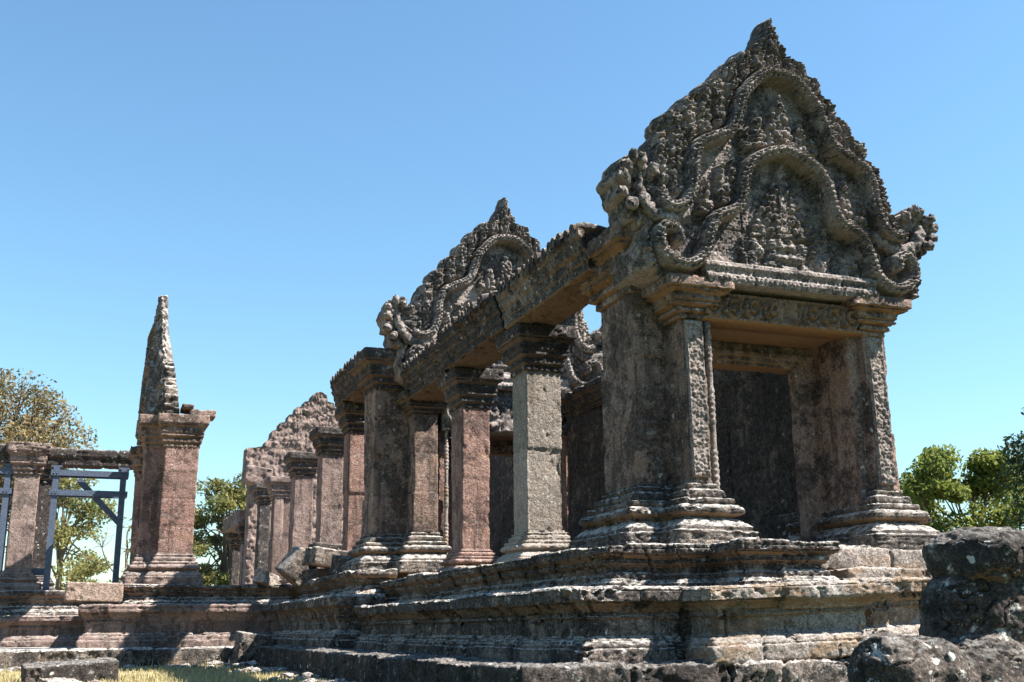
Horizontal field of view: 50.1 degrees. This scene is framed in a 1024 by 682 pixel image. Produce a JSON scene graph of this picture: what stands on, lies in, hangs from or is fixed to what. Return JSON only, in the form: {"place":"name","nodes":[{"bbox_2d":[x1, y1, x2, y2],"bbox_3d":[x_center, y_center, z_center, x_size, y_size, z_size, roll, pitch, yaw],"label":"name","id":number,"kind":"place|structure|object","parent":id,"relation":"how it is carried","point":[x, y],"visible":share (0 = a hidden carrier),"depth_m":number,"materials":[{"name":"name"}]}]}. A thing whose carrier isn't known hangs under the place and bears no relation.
{"place":"outdoors","nodes":[
{"label":"outdoors","id":0,"kind":"place"},
{"bbox_2d":[120,446,142,582],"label":"corner pier","id":1,"kind":"structure","parent":0,"point":[136,455],"depth_m":32.99,"materials":[{"name":"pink stone"}]},
{"bbox_2d":[0,654,331,681],"bbox_3d":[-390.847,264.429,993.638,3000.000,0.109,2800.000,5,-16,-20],"label":"ground","id":2,"kind":"structure","parent":0,"point":[123,673],"depth_m":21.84,"materials":[{"name":"yellow plant"}]},
{"bbox_2d":[0,368,98,533],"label":"tree","id":3,"kind":"object","parent":2,"relation":"on","point":[29,426],"visible":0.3,"depth_m":54.94,"materials":[{"name":"green plant"}]},
{"bbox_2d":[37,677,80,681],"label":"fallen block","id":4,"kind":"object","parent":2,"relation":"on","point":[54,679],"depth_m":17.06,"materials":[{"name":"stone"}]},
{"bbox_2d":[4,469,117,589],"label":"tree","id":5,"kind":"object","parent":2,"relation":"on","point":[65,533],"visible":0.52,"depth_m":50.84,"materials":[{"name":"green plant"}]},
{"bbox_2d":[20,657,118,681],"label":"fallen block","id":6,"kind":"object","parent":2,"relation":"on","point":[98,668],"depth_m":18.10,"materials":[{"name":"stone"}]},
{"bbox_2d":[53,562,98,589],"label":"tree","id":7,"kind":"object","parent":2,"relation":"on","point":[89,572],"visible":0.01,"depth_m":67.67,"materials":[{"name":"green plant"}]},
{"bbox_2d":[88,517,131,582],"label":"tree","id":8,"kind":"object","parent":2,"relation":"on","point":[126,551],"visible":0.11,"depth_m":45.84,"materials":[{"name":"green plant"}]},
{"bbox_2d":[0,584,293,668],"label":"stone terrace","id":9,"kind":"structure","parent":2,"relation":"on","point":[147,623],"depth_m":25.98,"materials":[{"name":"stone"}]},
{"bbox_2d":[0,590,114,647],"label":"stone terrace","id":10,"kind":"structure","parent":9,"relation":"on","point":[43,618],"depth_m":31.16,"materials":[{"name":"stone"}]},
{"bbox_2d":[0,463,13,572],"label":"steel prop frame","id":11,"kind":"object","parent":10,"relation":"on","point":[6,490],"visible":0.88,"depth_m":32.71,"materials":[{"name":"blue metal"}]},
{"bbox_2d":[0,444,9,464],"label":"roof beam","id":12,"kind":"structure","parent":11,"relation":"on","point":[4,455],"depth_m":32.98,"materials":[{"name":"stone"}]},
{"bbox_2d":[0,441,51,590],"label":"stone pillar","id":13,"kind":"structure","parent":10,"relation":"on","point":[29,461],"depth_m":32.77,"materials":[{"name":"brown stone"}]},
{"bbox_2d":[32,464,66,589],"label":"stone pillar","id":14,"kind":"structure","parent":10,"relation":"on","point":[42,516],"depth_m":35.80,"materials":[{"name":"stone"}]},
{"bbox_2d":[31,465,129,589],"bbox_3d":[-13.238,5.747,33.524,2.660,3.770,0.800,5,-16,-20],"label":"steel prop frame","id":15,"kind":"object","parent":10,"relation":"on","point":[58,472],"visible":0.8,"depth_m":33.53,"materials":[{"name":"blue metal"}]},
{"bbox_2d":[48,447,133,469],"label":"roof beam","id":16,"kind":"structure","parent":15,"relation":"on","point":[69,458],"depth_m":33.82,"materials":[{"name":"stone"}]},
{"bbox_2d":[64,582,123,602],"bbox_3d":[-9.934,5.978,26.051,1.306,0.484,0.800,5,-16,-20],"label":"fallen block","id":17,"kind":"object","parent":9,"relation":"on","point":[93,592],"depth_m":25.72,"materials":[{"name":"beige stone"}]},
{"bbox_2d":[122,404,215,585],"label":"corner pier","id":18,"kind":"structure","parent":9,"relation":"on","point":[171,443],"depth_m":28.04,"materials":[{"name":"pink stone"}]},
{"bbox_2d":[135,295,179,445],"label":"carved pediment","id":19,"kind":"structure","parent":18,"relation":"on","point":[159,391],"depth_m":30.02,"materials":[{"name":"stone"}]},
{"bbox_2d":[252,569,278,586],"bbox_3d":[-6.265,6.065,27.918,0.437,0.508,0.616,-9,-17,30],"label":"fallen block","id":20,"kind":"object","parent":9,"relation":"on","point":[265,578],"depth_m":27.75,"materials":[{"name":"stone"}]},
{"bbox_2d":[0,660,356,681],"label":"rubble","id":21,"kind":"object","parent":2,"relation":"on","point":[254,663],"visible":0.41,"depth_m":21.84,"materials":[{"name":"stone"}]},
{"bbox_2d":[192,472,246,585],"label":"tree","id":22,"kind":"object","parent":2,"relation":"on","point":[228,499],"visible":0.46,"depth_m":66.88,"materials":[{"name":"green plant"}]},
{"bbox_2d":[230,631,269,663],"bbox_3d":[-6.109,7.199,25.569,0.804,0.853,0.557,8,-17,-29],"label":"fallen block","id":23,"kind":"object","parent":2,"relation":"on","point":[245,647],"depth_m":25.35,"materials":[{"name":"stone"}]},
{"bbox_2d":[257,537,872,681],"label":"stone terrace","id":24,"kind":"structure","parent":2,"relation":"on","point":[609,613],"depth_m":12.47,"materials":[{"name":"stone"}]},
{"bbox_2d":[271,568,420,648],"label":"stone terrace","id":25,"kind":"structure","parent":24,"relation":"on","point":[317,612],"depth_m":22.01,"materials":[{"name":"stone"}]},
{"bbox_2d":[226,532,240,604],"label":"stone pillar","id":26,"kind":"structure","parent":25,"relation":"on","point":[233,540],"depth_m":47.99,"materials":[{"name":"stone"}]},
{"bbox_2d":[251,483,271,583],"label":"stone pillar","id":27,"kind":"structure","parent":25,"relation":"on","point":[261,495],"depth_m":41.21,"materials":[{"name":"stone"}]},
{"bbox_2d":[264,476,295,596],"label":"stone pillar","id":28,"kind":"structure","parent":25,"relation":"on","point":[279,489],"depth_m":38.15,"materials":[{"name":"brown stone"}]},
{"bbox_2d":[241,392,343,584],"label":"ruined gable","id":29,"kind":"structure","parent":25,"relation":"on","point":[263,462],"depth_m":44.61,"materials":[{"name":"brown stone"}]},
{"bbox_2d":[275,546,315,586],"bbox_3d":[-5.304,5.545,26.992,0.992,1.012,0.742,5,-16,-20],"label":"fallen block","id":30,"kind":"object","parent":25,"relation":"on","point":[290,567],"depth_m":26.73,"materials":[{"name":"stone"}]},
{"bbox_2d":[280,451,317,592],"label":"stone pillar","id":31,"kind":"structure","parent":25,"relation":"on","point":[302,468],"depth_m":34.57,"materials":[{"name":"stone"}]},
{"bbox_2d":[302,568,329,583],"bbox_3d":[-4.573,5.671,26.469,0.624,0.415,0.831,-12,-18,37],"label":"fallen block","id":32,"kind":"object","parent":25,"relation":"on","point":[309,574],"depth_m":26.17,"materials":[{"name":"stone"}]},
{"bbox_2d":[303,546,348,567],"bbox_3d":[-4.283,5.251,26.363,1.300,0.586,0.825,7,-17,-28],"label":"fallen block","id":33,"kind":"object","parent":32,"relation":"on","point":[317,556],"depth_m":25.93,"materials":[{"name":"stone"}]},
{"bbox_2d":[308,542,341,549],"bbox_3d":[-4.575,5.476,28.403,1.328,0.456,0.724,6,-16,-24],"label":"fallen block","id":34,"kind":"object","parent":25,"relation":"on","point":[331,546],"depth_m":28.06,"materials":[{"name":"stone"}]},
{"bbox_2d":[309,426,343,568],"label":"stone pillar","id":35,"kind":"structure","parent":25,"relation":"on","point":[328,444],"depth_m":30.58,"materials":[{"name":"stone"}]},
{"bbox_2d":[329,555,352,574],"bbox_3d":[-3.659,5.048,24.443,0.536,0.582,0.770,11,-19,-38],"label":"fallen block","id":36,"kind":"object","parent":25,"relation":"on","point":[338,562],"depth_m":24.39,"materials":[{"name":"stone"}]},
{"bbox_2d":[335,402,364,550],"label":"stone pillar","id":37,"kind":"structure","parent":25,"relation":"on","point":[349,416],"depth_m":27.41,"materials":[{"name":"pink stone"}]},
{"bbox_2d":[330,351,364,407],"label":"roof beam","id":38,"kind":"structure","parent":37,"relation":"on","point":[344,387],"depth_m":27.08,"materials":[{"name":"stone"}]},
{"bbox_2d":[341,347,451,572],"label":"corner pier","id":39,"kind":"structure","parent":25,"relation":"on","point":[399,530],"depth_m":23.60,"materials":[{"name":"stone"}]},
{"bbox_2d":[376,197,602,393],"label":"carved pediment","id":40,"kind":"structure","parent":39,"relation":"on","point":[488,256],"depth_m":24.81,"materials":[{"name":"stone"}]},
{"bbox_2d":[406,427,411,494],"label":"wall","id":41,"kind":"structure","parent":25,"relation":"on","point":[408,473],"depth_m":23.72,"materials":[{"name":"stone"}]},
{"bbox_2d":[451,455,514,557],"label":"wall","id":42,"kind":"structure","parent":25,"relation":"on","point":[501,506],"depth_m":29.72,"materials":[{"name":"stone"}]},
{"bbox_2d":[437,390,569,554],"bbox_3d":[-0.248,3.206,24.613,3.263,4.072,1.471,5,-16,-20],"label":"door frame","id":43,"kind":"object","parent":25,"relation":"on","point":[501,427],"visible":0.23,"depth_m":24.34,"materials":[{"name":"grey stone"}]},
{"bbox_2d":[436,366,503,572],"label":"stone pillar","id":44,"kind":"structure","parent":24,"relation":"on","point":[469,393],"depth_m":20.66,"materials":[{"name":"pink stone"}]},
{"bbox_2d":[400,339,449,400],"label":"roof beam","id":45,"kind":"structure","parent":44,"relation":"on","point":[422,372],"depth_m":22.50,"materials":[{"name":"stone"}]},
{"bbox_2d":[436,290,505,369],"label":"roof beam","id":46,"kind":"structure","parent":44,"relation":"on","point":[470,333],"depth_m":19.59,"materials":[{"name":"stone"}]},
{"bbox_2d":[495,322,576,563],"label":"stone pillar","id":47,"kind":"structure","parent":24,"relation":"on","point":[534,355],"depth_m":17.66,"materials":[{"name":"grey stone"}]},
{"bbox_2d":[495,222,606,328],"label":"roof beam","id":48,"kind":"structure","parent":47,"relation":"on","point":[540,288],"depth_m":16.53,"materials":[{"name":"stone"}]},
{"bbox_2d":[564,221,759,548],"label":"corner pier","id":49,"kind":"structure","parent":24,"relation":"on","point":[660,487],"depth_m":14.24,"materials":[{"name":"stone"}]},
{"bbox_2d":[560,369,798,539],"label":"wall","id":50,"kind":"structure","parent":24,"relation":"on","point":[756,460],"depth_m":17.94,"materials":[{"name":"stone"}]},
{"bbox_2d":[701,293,869,545],"bbox_3d":[3.492,1.231,14.989,2.743,3.412,1.467,5,-16,-20],"label":"door frame","id":51,"kind":"object","parent":24,"relation":"on","point":[809,349],"visible":0.57,"depth_m":15.30,"materials":[{"name":"stone"}]},
{"bbox_2d":[785,295,939,549],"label":"corner pier","id":52,"kind":"structure","parent":24,"relation":"on","point":[887,515],"depth_m":14.89,"materials":[{"name":"stone"}]},
{"bbox_2d":[596,18,938,304],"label":"carved pediment","id":53,"kind":"structure","parent":52,"relation":"on","point":[750,170],"depth_m":15.02,"materials":[{"name":"stone"}]},
{"bbox_2d":[671,547,931,681],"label":"stair landing","id":54,"kind":"object","parent":2,"relation":"on","point":[805,631],"visible":0.45,"depth_m":11.57,"materials":[{"name":"stone"}]},
{"bbox_2d":[847,526,1023,681],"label":"boulder","id":55,"kind":"object","parent":2,"relation":"on","point":[971,628],"visible":1,"depth_m":7.83,"materials":[{"name":"stone"}]},
{"bbox_2d":[899,444,1023,532],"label":"tree","id":56,"kind":"object","parent":2,"relation":"on","point":[928,483],"visible":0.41,"depth_m":44.30,"materials":[{"name":"green plant"}]},
{"bbox_2d":[991,407,1023,529],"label":"tree","id":57,"kind":"object","parent":2,"relation":"on","point":[1016,451],"visible":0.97,"depth_m":38.71,"materials":[{"name":"green plant"}]},
{"bbox_2d":[236,525,244,584],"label":"stone pillar","id":58,"kind":"structure","parent":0,"point":[240,530],"depth_m":44.85,"materials":[{"name":"stone"}]},
{"bbox_2d":[222,510,245,533],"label":"fallen block","id":59,"kind":"structure","parent":58,"relation":"on","point":[232,522],"depth_m":45.77,"materials":[{"name":"stone"}]},
{"bbox_2d":[0,0,1023,615],"label":"sky","id":60,"kind":"structure","parent":0,"point":[280,172],"materials":[{"name":"blue"}]}
]}

